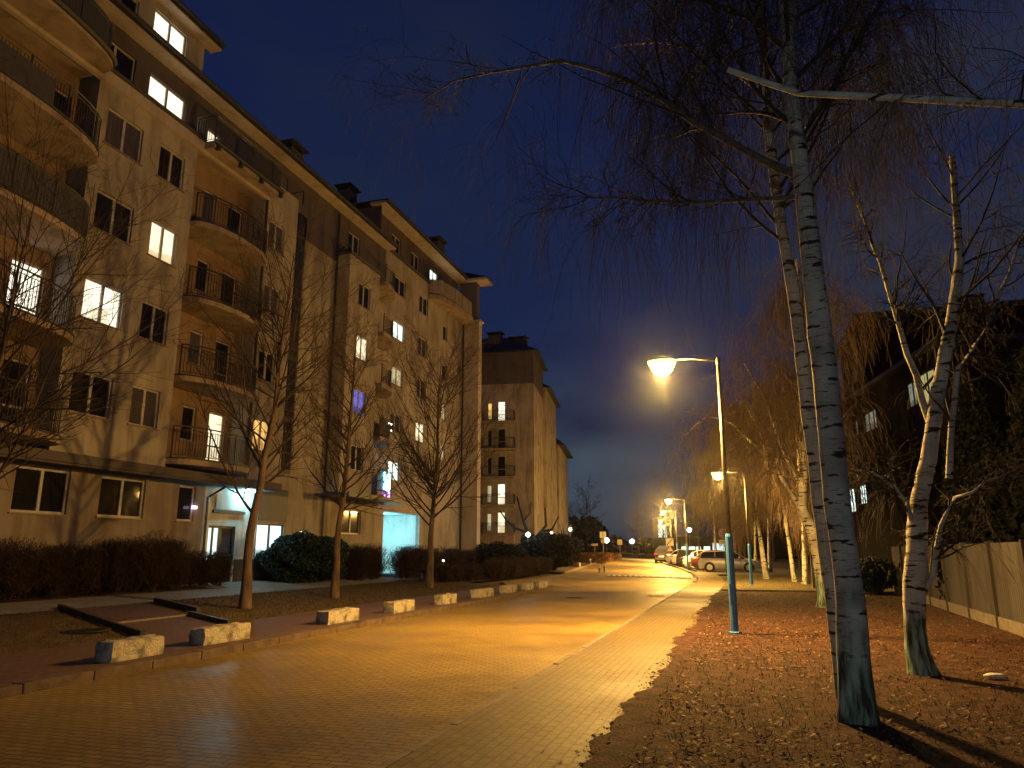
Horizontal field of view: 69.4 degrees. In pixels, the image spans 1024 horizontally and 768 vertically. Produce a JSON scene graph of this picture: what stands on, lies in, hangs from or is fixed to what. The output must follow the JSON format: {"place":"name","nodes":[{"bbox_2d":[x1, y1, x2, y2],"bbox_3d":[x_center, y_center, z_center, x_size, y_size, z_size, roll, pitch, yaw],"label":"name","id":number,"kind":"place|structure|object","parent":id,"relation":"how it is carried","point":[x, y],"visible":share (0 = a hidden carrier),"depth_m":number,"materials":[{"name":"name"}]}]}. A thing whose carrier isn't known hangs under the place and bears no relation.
{"place":"outdoors","nodes":[
{"label":"outdoors","id":0,"kind":"place"},
{"bbox_2d":[0,577,416,614],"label":"path","id":1,"kind":"structure","parent":0,"point":[37,606],"depth_m":20.86,"materials":[{"name":"concrete"}]},
{"bbox_2d":[182,581,288,587],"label":"entrance path","id":2,"kind":"structure","parent":0,"point":[235,584],"depth_m":27.04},
{"bbox_2d":[0,580,500,654],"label":"lawn","id":3,"kind":"structure","parent":0,"point":[93,638],"depth_m":18.39,"materials":[{"name":"soil"}]},
{"bbox_2d":[57,604,145,635],"bbox_3d":[-8.606,4.884,15.299,5.298,0.389,0.090,-12,-18,43],"label":"edging","id":4,"kind":"object","parent":3,"relation":"on","point":[112,623],"visible":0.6,"depth_m":14.88,"materials":[{"name":"metal"}]},
{"bbox_2d":[0,52,235,491],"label":"linden tree","id":5,"kind":"object","parent":3,"relation":"on","point":[10,308],"visible":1,"depth_m":13.99,"materials":[{"name":"brown plant"}]},
{"bbox_2d":[76,603,219,634],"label":"lawn walkway","id":6,"kind":"structure","parent":3,"relation":"on","point":[124,612],"depth_m":16.23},
{"bbox_2d":[153,597,199,611],"bbox_3d":[-8.394,5.550,18.451,2.705,0.317,0.090,-12,-18,43],"label":"edging","id":7,"kind":"object","parent":3,"relation":"on","point":[168,603],"visible":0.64,"depth_m":18.34,"materials":[{"name":"metal"}]},
{"bbox_2d":[188,611,231,623],"bbox_3d":[-6.669,5.180,16.275,2.029,0.243,0.090,-12,-18,43],"label":"edging","id":8,"kind":"object","parent":3,"relation":"on","point":[208,617],"visible":0.63,"depth_m":16.18,"materials":[{"name":"metal"}]},
{"bbox_2d":[169,172,383,608],"bbox_3d":[-6.842,0.192,20.652,5.606,11.850,5.583,10,-16,-37],"label":"linden tree","id":9,"kind":"object","parent":3,"relation":"on","point":[245,599],"visible":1,"depth_m":20.24,"materials":[{"name":"brown plant"}]},
{"bbox_2d":[280,290,425,597],"bbox_3d":[-5.670,1.624,24.528,5.153,10.757,5.035,-9,-16,34],"label":"linden tree","id":10,"kind":"object","parent":3,"relation":"on","point":[335,587],"visible":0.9,"depth_m":24.41,"materials":[{"name":"brown plant"}]},
{"bbox_2d":[359,306,516,587],"bbox_3d":[-3.031,2.322,31.125,7.832,12.330,6.219,-4,-13,17],"label":"linden tree","id":11,"kind":"object","parent":3,"relation":"on","point":[433,491],"visible":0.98,"depth_m":30.93,"materials":[{"name":"brown plant"}]},
{"bbox_2d":[0,559,693,767],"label":"road","id":12,"kind":"structure","parent":0,"point":[372,696],"depth_m":8.66,"materials":[{"name":"brick"}]},
{"bbox_2d":[654,546,675,562],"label":"parked car","id":13,"kind":"object","parent":12,"relation":"on","point":[661,553],"visible":0.52,"depth_m":75.52,"materials":[{"name":"white paint"}]},
{"bbox_2d":[1,552,896,615],"bbox_3d":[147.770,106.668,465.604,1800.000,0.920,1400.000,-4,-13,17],"label":"ground","id":14,"kind":"structure","parent":0,"point":[500,582],"depth_m":45.52,"materials":[{"name":"soil"}]},
{"bbox_2d":[0,0,352,595],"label":"apartment block","id":15,"kind":"structure","parent":14,"relation":"on","point":[108,66],"depth_m":24.83,"materials":[{"name":"paint"}]},
{"bbox_2d":[0,357,29,422],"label":"balcony door","id":16,"kind":"structure","parent":15,"relation":"in","point":[13,374],"depth_m":20.50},
{"bbox_2d":[6,258,43,313],"bbox_3d":[-13.868,-2.423,20.912,0.084,2.100,1.050,-4,-13,17],"label":"balcony door","id":17,"kind":"structure","parent":15,"relation":"in","point":[34,269],"depth_m":21.13,"materials":[{"name":"beige"}]},
{"bbox_2d":[7,465,68,515],"bbox_3d":[-13.392,3.053,21.013,0.220,1.315,1.910,-4,-13,17],"label":"window","id":18,"kind":"structure","parent":15,"relation":"in","point":[40,491],"depth_m":21.03,"materials":[{"name":"glass"}]},
{"bbox_2d":[66,369,111,420],"bbox_3d":[-12.477,0.338,21.885,0.220,1.295,1.590,-4,-13,17],"label":"window","id":19,"kind":"structure","parent":15,"relation":"in","point":[105,389],"depth_m":22.00,"materials":[{"name":"glass"}]},
{"bbox_2d":[79,278,122,331],"bbox_3d":[-12.477,-2.422,22.510,0.220,1.295,1.590,-4,-13,17],"label":"window","id":20,"kind":"structure","parent":15,"relation":"in","point":[90,283],"depth_m":22.54,"materials":[{"name":"beige"}]},
{"bbox_2d":[91,190,132,246],"bbox_3d":[-12.477,-5.182,23.135,0.220,1.295,1.590,-4,-13,17],"label":"window","id":21,"kind":"structure","parent":15,"relation":"in","point":[102,198],"depth_m":23.16,"materials":[{"name":"glass"}]},
{"bbox_2d":[95,476,144,519],"bbox_3d":[-12.529,3.678,23.732,0.220,1.295,1.970,-4,-13,17],"label":"window","id":22,"kind":"structure","parent":15,"relation":"in","point":[122,498],"depth_m":23.75,"materials":[{"name":"glass"}]},
{"bbox_2d":[102,108,142,166],"bbox_3d":[-12.477,-7.942,23.759,0.220,1.295,1.590,-4,-13,17],"label":"window","id":23,"kind":"structure","parent":15,"relation":"in","point":[117,127],"depth_m":23.79,"materials":[{"name":"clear glass"}]},
{"bbox_2d":[111,42,134,80],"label":"window","id":24,"kind":"structure","parent":15,"relation":"in","point":[125,66],"depth_m":25.11,"materials":[{"name":"glass"}]},
{"bbox_2d":[127,385,159,430],"bbox_3d":[-11.861,0.778,23.828,0.220,1.295,1.320,-4,-13,17],"label":"window","id":25,"kind":"structure","parent":15,"relation":"in","point":[145,416],"depth_m":23.87,"materials":[{"name":"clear glass"}]},
{"bbox_2d":[137,301,168,347],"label":"window","id":26,"kind":"structure","parent":15,"relation":"in","point":[154,311],"depth_m":24.49,"materials":[{"name":"glass"}]},
{"bbox_2d":[147,220,176,268],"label":"window","id":27,"kind":"structure","parent":15,"relation":"in","point":[161,247],"depth_m":25.13,"materials":[{"name":"beige"}]},
{"bbox_2d":[148,75,184,119],"bbox_3d":[-12.602,-10.245,26.869,0.088,1.150,1.800,-4,-13,17],"label":"window","id":28,"kind":"structure","parent":15,"relation":"in","point":[157,90],"depth_m":26.90,"materials":[{"name":"beige"}]},
{"bbox_2d":[154,10,185,54],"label":"window","id":29,"kind":"structure","parent":15,"relation":"in","point":[162,26],"depth_m":27.71,"materials":[{"name":"beige"}]},
{"bbox_2d":[156,144,184,193],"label":"window","id":30,"kind":"structure","parent":15,"relation":"in","point":[172,160],"depth_m":25.76,"materials":[{"name":"glass"}]},
{"bbox_2d":[175,485,195,522],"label":"window","id":31,"kind":"structure","parent":15,"relation":"in","point":[186,493],"depth_m":26.51,"materials":[{"name":"glass"}]},
{"bbox_2d":[180,405,195,442],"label":"window","id":32,"kind":"structure","parent":15,"relation":"in","point":[188,417],"depth_m":26.90,"materials":[{"name":"glass"}]},
{"bbox_2d":[188,330,202,367],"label":"window","id":33,"kind":"structure","parent":15,"relation":"in","point":[197,339],"depth_m":27.53,"materials":[{"name":"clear glass"}]},
{"bbox_2d":[194,258,209,295],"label":"window","id":34,"kind":"structure","parent":15,"relation":"in","point":[203,264],"depth_m":28.13,"materials":[{"name":"glass"}]},
{"bbox_2d":[201,190,214,221],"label":"window","id":35,"kind":"structure","parent":15,"relation":"in","point":[211,202],"depth_m":28.77,"materials":[{"name":"black glass"}]},
{"bbox_2d":[206,412,223,460],"bbox_3d":[-11.378,2.139,28.131,0.084,2.050,0.900,-4,-13,17],"label":"balcony door","id":36,"kind":"structure","parent":15,"relation":"in","point":[214,418],"depth_m":28.27,"materials":[{"name":"beige"}]},
{"bbox_2d":[206,525,233,581],"bbox_3d":[-11.087,6.426,27.954,0.142,2.090,1.550,-4,-13,17],"label":"entrance door","id":37,"kind":"structure","parent":15,"relation":"in","point":[220,538],"depth_m":28.14,"materials":[{"name":"white"}]},
{"bbox_2d":[214,340,229,380],"bbox_3d":[-11.378,-0.621,28.756,0.084,2.050,0.900,-4,-13,17],"label":"balcony door","id":38,"kind":"structure","parent":15,"relation":"in","point":[222,347],"depth_m":28.94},
{"bbox_2d":[252,419,270,453],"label":"window","id":39,"kind":"structure","parent":15,"relation":"in","point":[260,446],"depth_m":29.60,"materials":[{"name":"yellow"}]},
{"bbox_2d":[257,349,274,385],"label":"window","id":40,"kind":"structure","parent":15,"relation":"in","point":[264,370],"depth_m":30.20,"materials":[{"name":"glass"}]},
{"bbox_2d":[254,523,282,558],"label":"window","id":41,"kind":"structure","parent":15,"relation":"in","point":[266,533],"depth_m":30.86,"materials":[{"name":"white"}]},
{"bbox_2d":[263,283,280,319],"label":"window","id":42,"kind":"structure","parent":15,"relation":"in","point":[269,294],"depth_m":30.88,"materials":[{"name":"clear glass"}]},
{"bbox_2d":[267,221,283,255],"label":"window","id":43,"kind":"structure","parent":15,"relation":"in","point":[279,230],"depth_m":31.51,"materials":[{"name":"black glass"}]},
{"bbox_2d":[0,576,368,602],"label":"bed","id":44,"kind":"object","parent":14,"relation":"on","point":[107,593],"visible":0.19,"depth_m":21.39,"materials":[{"name":"soil"}]},
{"bbox_2d":[0,533,126,601],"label":"hedge","id":45,"kind":"object","parent":44,"relation":"on","point":[56,572],"visible":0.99,"depth_m":19.52,"materials":[{"name":"plant"}]},
{"bbox_2d":[97,529,191,592],"bbox_3d":[-11.315,5.458,22.826,1.376,1.966,2.894,-4,-13,17],"label":"hedge","id":46,"kind":"object","parent":44,"relation":"on","point":[166,563],"visible":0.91,"depth_m":22.56,"materials":[{"name":"plant"}]},
{"bbox_2d":[179,548,235,587],"bbox_3d":[-10.572,6.280,25.143,1.156,1.390,2.388,-4,-13,17],"label":"hedge","id":47,"kind":"object","parent":44,"relation":"on","point":[211,568],"visible":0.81,"depth_m":25.25,"materials":[{"name":"plant"}]},
{"bbox_2d":[255,531,350,582],"bbox_3d":[-8.564,7.139,30.303,3.652,2.236,3.588,9,-15,-33],"label":"bush","id":48,"kind":"object","parent":44,"relation":"on","point":[303,557],"visible":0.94,"depth_m":29.25,"materials":[{"name":"green plant"}]},
{"bbox_2d":[342,542,392,580],"bbox_3d":[-6.482,8.073,33.587,1.272,1.750,3.214,-4,-13,17],"label":"hedge","id":49,"kind":"object","parent":44,"relation":"on","point":[358,559],"visible":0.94,"depth_m":32.71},
{"bbox_2d":[0,585,554,684],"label":"footway","id":50,"kind":"structure","parent":14,"relation":"on","point":[25,665],"depth_m":11.96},
{"bbox_2d":[94,634,163,662],"bbox_3d":[-5.525,3.818,10.712,0.327,0.282,1.034,-4,-13,16],"label":"concrete block","id":51,"kind":"object","parent":50,"relation":"on","point":[119,650],"depth_m":10.51,"materials":[{"name":"concrete"}]},
{"bbox_2d":[189,622,250,645],"bbox_3d":[-4.977,4.262,12.656,0.329,0.275,1.171,-4,-14,19],"label":"concrete block","id":52,"kind":"object","parent":50,"relation":"on","point":[213,634],"depth_m":12.44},
{"bbox_2d":[316,607,358,624],"bbox_3d":[-3.789,5.046,16.136,0.326,0.283,1.266,-4,-13,19],"label":"concrete block","id":53,"kind":"object","parent":50,"relation":"on","point":[335,616],"depth_m":15.86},
{"bbox_2d":[383,599,414,613],"bbox_3d":[-2.883,5.673,18.896,0.330,0.279,1.230,-4,-13,17],"label":"concrete block","id":54,"kind":"object","parent":50,"relation":"on","point":[396,606],"depth_m":18.58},
{"bbox_2d":[434,593,456,604],"bbox_3d":[-1.961,6.337,21.832,0.327,0.280,1.027,-5,-14,19],"label":"concrete block","id":55,"kind":"object","parent":50,"relation":"on","point":[444,599],"depth_m":21.52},
{"bbox_2d":[470,587,493,597],"bbox_3d":[-0.995,7.057,25.015,0.325,0.282,1.518,-4,-13,17],"label":"concrete block","id":56,"kind":"object","parent":50,"relation":"on","point":[483,592],"depth_m":24.58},
{"bbox_2d":[0,586,558,698],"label":"kerb","id":57,"kind":"structure","parent":14,"relation":"on","point":[39,684],"depth_m":11.31,"materials":[{"name":"concrete"}]},
{"bbox_2d":[315,182,493,575],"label":"apartment block","id":58,"kind":"structure","parent":14,"relation":"on","point":[424,277],"depth_m":45.73,"materials":[{"name":"paint"}]},
{"bbox_2d":[341,510,359,534],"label":"window","id":59,"kind":"structure","parent":58,"relation":"in","point":[350,524],"depth_m":37.51,"materials":[{"name":"yellow glass"}]},
{"bbox_2d":[352,389,366,417],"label":"window","id":60,"kind":"structure","parent":58,"relation":"in","point":[356,400],"depth_m":37.46,"materials":[{"name":"blue"}]},
{"bbox_2d":[358,282,370,311],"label":"window","id":61,"kind":"structure","parent":58,"relation":"in","point":[363,299],"depth_m":38.73,"materials":[{"name":"glass"}]},
{"bbox_2d":[366,571,544,582],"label":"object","id":62,"kind":"object","parent":14,"relation":"on","point":[484,578],"visible":0.13,"depth_m":38.35,"materials":[{"name":"soil"}]},
{"bbox_2d":[386,544,450,580],"bbox_3d":[-4.589,8.996,37.594,1.488,1.777,5.451,-4,-13,17],"label":"hedge","id":63,"kind":"object","parent":62,"relation":"on","point":[410,561],"visible":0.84,"depth_m":35.85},
{"bbox_2d":[419,563,484,582],"bbox_3d":[-2.745,9.088,35.516,1.134,0.915,6.137,-4,-13,17],"label":"hedge","id":64,"kind":"object","parent":62,"relation":"on","point":[450,573],"visible":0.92,"depth_m":34.98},
{"bbox_2d":[441,546,484,572],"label":"hedge","id":65,"kind":"object","parent":62,"relation":"on","point":[464,556],"visible":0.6,"depth_m":42.14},
{"bbox_2d":[475,541,528,572],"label":"bush","id":66,"kind":"object","parent":62,"relation":"on","point":[501,550],"visible":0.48,"depth_m":44.43,"materials":[{"name":"green plant"}]},
{"bbox_2d":[481,555,553,579],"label":"hedge","id":67,"kind":"object","parent":62,"relation":"on","point":[506,567],"visible":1,"depth_m":42.17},
{"bbox_2d":[480,331,572,550],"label":"apartment block","id":68,"kind":"structure","parent":14,"relation":"on","point":[528,466],"depth_m":76.62,"materials":[{"name":"paint"}]},
{"bbox_2d":[500,497,558,538],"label":"pollarded tree","id":69,"kind":"object","parent":14,"relation":"on","point":[526,530],"visible":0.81,"depth_m":55.17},
{"bbox_2d":[374,583,692,767],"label":"kerb","id":70,"kind":"structure","parent":14,"relation":"on","point":[405,753],"depth_m":7.70,"materials":[{"name":"concrete"}]},
{"bbox_2d":[509,529,578,569],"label":"bush","id":71,"kind":"object","parent":14,"relation":"on","point":[554,549],"visible":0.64,"depth_m":51.98,"materials":[{"name":"green plant"}]},
{"bbox_2d":[388,572,724,767],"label":"footway","id":72,"kind":"structure","parent":14,"relation":"on","point":[582,694],"depth_m":7.92,"materials":[{"name":"brick"}]},
{"bbox_2d":[540,599,710,767],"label":"leaves on footway edge","id":73,"kind":"object","parent":72,"relation":"on","point":[580,763],"visible":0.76,"depth_m":9.05,"materials":[{"name":"brown plant"}]},
{"bbox_2d":[547,533,584,566],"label":"bush","id":74,"kind":"object","parent":14,"relation":"on","point":[577,553],"visible":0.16,"depth_m":59.74,"materials":[{"name":"green plant"}]},
{"bbox_2d":[569,474,611,552],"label":"linden tree","id":75,"kind":"object","parent":14,"relation":"on","point":[587,519],"visible":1,"depth_m":117.80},
{"bbox_2d":[579,552,621,563],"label":"hedge","id":76,"kind":"object","parent":14,"relation":"on","point":[602,557],"visible":0.41,"depth_m":70.36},
{"bbox_2d":[624,496,650,556],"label":"linden tree","id":77,"kind":"object","parent":14,"relation":"on","point":[637,523],"visible":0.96,"depth_m":123.29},
{"bbox_2d":[633,461,678,545],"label":"linden tree","id":78,"kind":"object","parent":14,"relation":"on","point":[661,508],"visible":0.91,"depth_m":109.16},
{"bbox_2d":[653,519,674,552],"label":"apartment block","id":79,"kind":"structure","parent":14,"relation":"on","point":[658,541],"depth_m":129.61,"materials":[{"name":"yellow"}]},
{"bbox_2d":[568,515,811,557],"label":"wood","id":80,"kind":"object","parent":14,"relation":"on","point":[646,546],"visible":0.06,"depth_m":135.97,"materials":[{"name":"plant"}]},
{"bbox_2d":[675,450,719,549],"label":"linden tree","id":81,"kind":"object","parent":14,"relation":"on","point":[693,519],"visible":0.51,"depth_m":99.61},
{"bbox_2d":[685,447,722,549],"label":"birch tree","id":82,"kind":"object","parent":14,"relation":"on","point":[702,502],"visible":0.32,"depth_m":82.06,"materials":[{"name":"brown plant"}]},
{"bbox_2d":[668,535,801,558],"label":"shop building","id":83,"kind":"structure","parent":14,"relation":"on","point":[781,550],"depth_m":115.54,"materials":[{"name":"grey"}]},
{"bbox_2d":[689,563,811,574],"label":"car park","id":84,"kind":"structure","parent":14,"relation":"on","point":[780,568],"depth_m":55.25,"materials":[{"name":"asphalt"}]},
{"bbox_2d":[695,430,751,550],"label":"birch tree","id":85,"kind":"object","parent":84,"relation":"on","point":[707,482],"visible":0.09,"depth_m":69.54,"materials":[{"name":"brown plant"}]},
{"bbox_2d":[698,551,760,571],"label":"parked car","id":86,"kind":"object","parent":84,"relation":"on","point":[710,561],"visible":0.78,"depth_m":52.99,"materials":[{"name":"silver metal"}]},
{"bbox_2d":[710,452,775,559],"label":"birch tree","id":87,"kind":"object","parent":84,"relation":"on","point":[755,528],"visible":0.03,"depth_m":59.99,"materials":[{"name":"brown plant"}]},
{"bbox_2d":[723,420,782,571],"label":"birch tree","id":88,"kind":"object","parent":84,"relation":"on","point":[769,555],"visible":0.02,"depth_m":52.70,"materials":[{"name":"brown plant"}]},
{"bbox_2d":[899,416,944,582],"bbox_3d":[15.916,4.570,28.010,2.772,6.859,2.883,-4,-13,17],"label":"evergreen tree","id":89,"kind":"object","parent":14,"relation":"on","point":[919,430],"visible":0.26,"depth_m":27.87,"materials":[{"name":"green plant"}]},
{"bbox_2d":[841,333,1023,567],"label":"apartment block","id":90,"kind":"structure","parent":14,"relation":"on","point":[885,386],"depth_m":41.91,"materials":[{"name":"brown"}]},
{"bbox_2d":[836,293,1023,396],"bbox_3d":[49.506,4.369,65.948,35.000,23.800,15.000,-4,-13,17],"label":"roof","id":91,"kind":"structure","parent":90,"relation":"attached to","point":[882,362],"depth_m":65.13,"materials":[{"name":"paint"}]},
{"bbox_2d":[931,375,1011,599],"bbox_3d":[13.387,3.046,21.078,3.022,6.770,3.163,-4,-13,17],"label":"evergreen tree","id":92,"kind":"object","parent":14,"relation":"on","point":[979,425],"visible":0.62,"depth_m":20.78,"materials":[{"name":"green plant"}]},
{"bbox_2d":[994,343,1023,542],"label":"evergreen tree","id":93,"kind":"object","parent":14,"relation":"on","point":[1011,519],"visible":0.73,"depth_m":19.53,"materials":[{"name":"green plant"}]},
{"bbox_2d":[181,0,1023,547],"label":"sky","id":94,"kind":"structure","parent":0,"point":[278,60],"materials":[{"name":"blue"}]},
{"bbox_2d":[722,575,894,592],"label":"lawn","id":95,"kind":"structure","parent":0,"point":[760,579],"depth_m":37.97,"materials":[{"name":"green plant"}]},
{"bbox_2d":[711,471,753,584],"bbox_3d":[11.012,7.157,36.958,1.740,5.660,0.360,-4,-13,17],"label":"street lamp","id":96,"kind":"object","parent":95,"relation":"on","point":[718,475],"visible":0.79,"depth_m":36.70,"materials":[{"name":"metal"}]},
{"bbox_2d":[702,374,791,578],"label":"birch tree","id":97,"kind":"object","parent":95,"relation":"on","point":[739,514],"visible":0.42,"depth_m":43.64,"materials":[{"name":"brown plant"}]},
{"bbox_2d":[732,389,811,581],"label":"birch tree","id":98,"kind":"object","parent":95,"relation":"on","point":[793,572],"visible":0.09,"depth_m":40.51,"materials":[{"name":"brown plant"}]},
{"bbox_2d":[744,343,866,583],"bbox_3d":[14.952,3.808,38.495,5.497,13.029,6.391,3,-13,-13],"label":"birch tree","id":99,"kind":"object","parent":95,"relation":"on","point":[805,567],"visible":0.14,"depth_m":37.41,"materials":[{"name":"brown plant"}]},
{"bbox_2d":[779,418,860,553],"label":"birch tree","id":100,"kind":"object","parent":95,"relation":"on","point":[795,543],"visible":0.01,"depth_m":45.43,"materials":[{"name":"brown plant"}]},
{"bbox_2d":[859,555,896,593],"bbox_3d":[14.276,7.732,29.983,2.842,1.579,2.755,8,-15,-33],"label":"bush","id":101,"kind":"object","parent":95,"relation":"on","point":[878,576],"visible":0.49,"depth_m":29.16,"materials":[{"name":"green plant"}]},
{"bbox_2d":[617,577,1023,767],"bbox_3d":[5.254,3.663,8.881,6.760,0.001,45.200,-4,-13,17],"label":"soil","id":102,"kind":"structure","parent":0,"point":[1005,753],"depth_m":8.20,"materials":[{"name":"brown soil"}]},
{"bbox_2d":[582,590,724,767],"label":"soil spill","id":103,"kind":"object","parent":102,"relation":"on","point":[626,739],"visible":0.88,"depth_m":7.42,"materials":[{"name":"brown soil"}]},
{"bbox_2d":[320,0,1023,725],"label":"birch tree","id":104,"kind":"object","parent":102,"relation":"on","point":[856,698],"visible":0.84,"depth_m":8.86,"materials":[{"name":"white plant"}]},
{"bbox_2d":[648,356,741,633],"bbox_3d":[3.825,2.234,15.710,1.640,5.880,0.360,-4,-13,17],"label":"street lamp","id":105,"kind":"object","parent":102,"relation":"on","point":[662,366],"visible":0.98,"depth_m":15.49,"materials":[{"name":"metal"}]},
{"bbox_2d":[539,0,1000,698],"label":"birch tree","id":106,"kind":"object","parent":102,"relation":"on","point":[801,348],"visible":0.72,"depth_m":9.66,"materials":[{"name":"white plant"}]},
{"bbox_2d":[659,254,891,607],"bbox_3d":[8.168,1.103,23.278,7.147,11.547,4.963,-4,-13,17],"label":"birch tree","id":107,"kind":"object","parent":102,"relation":"on","point":[802,472],"visible":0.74,"depth_m":23.05,"materials":[{"name":"brown plant"}]},
{"bbox_2d":[622,591,1023,767],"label":"fallen leaves","id":108,"kind":"object","parent":102,"relation":"on","point":[659,722],"depth_m":8.16,"materials":[{"name":"plant"}]},
{"bbox_2d":[720,1,1023,308],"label":"birch tree","id":109,"kind":"object","parent":102,"relation":"on","point":[945,99],"visible":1,"depth_m":7.01,"materials":[{"name":"brown plant"}]},
{"bbox_2d":[818,70,1023,676],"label":"birch tree","id":110,"kind":"object","parent":102,"relation":"on","point":[916,584],"visible":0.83,"depth_m":10.52,"materials":[{"name":"white plant"}]},
{"bbox_2d":[891,539,1023,636],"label":"concrete fence","id":111,"kind":"object","parent":102,"relation":"on","point":[1003,609],"visible":0.68,"depth_m":16.97,"materials":[{"name":"concrete"}]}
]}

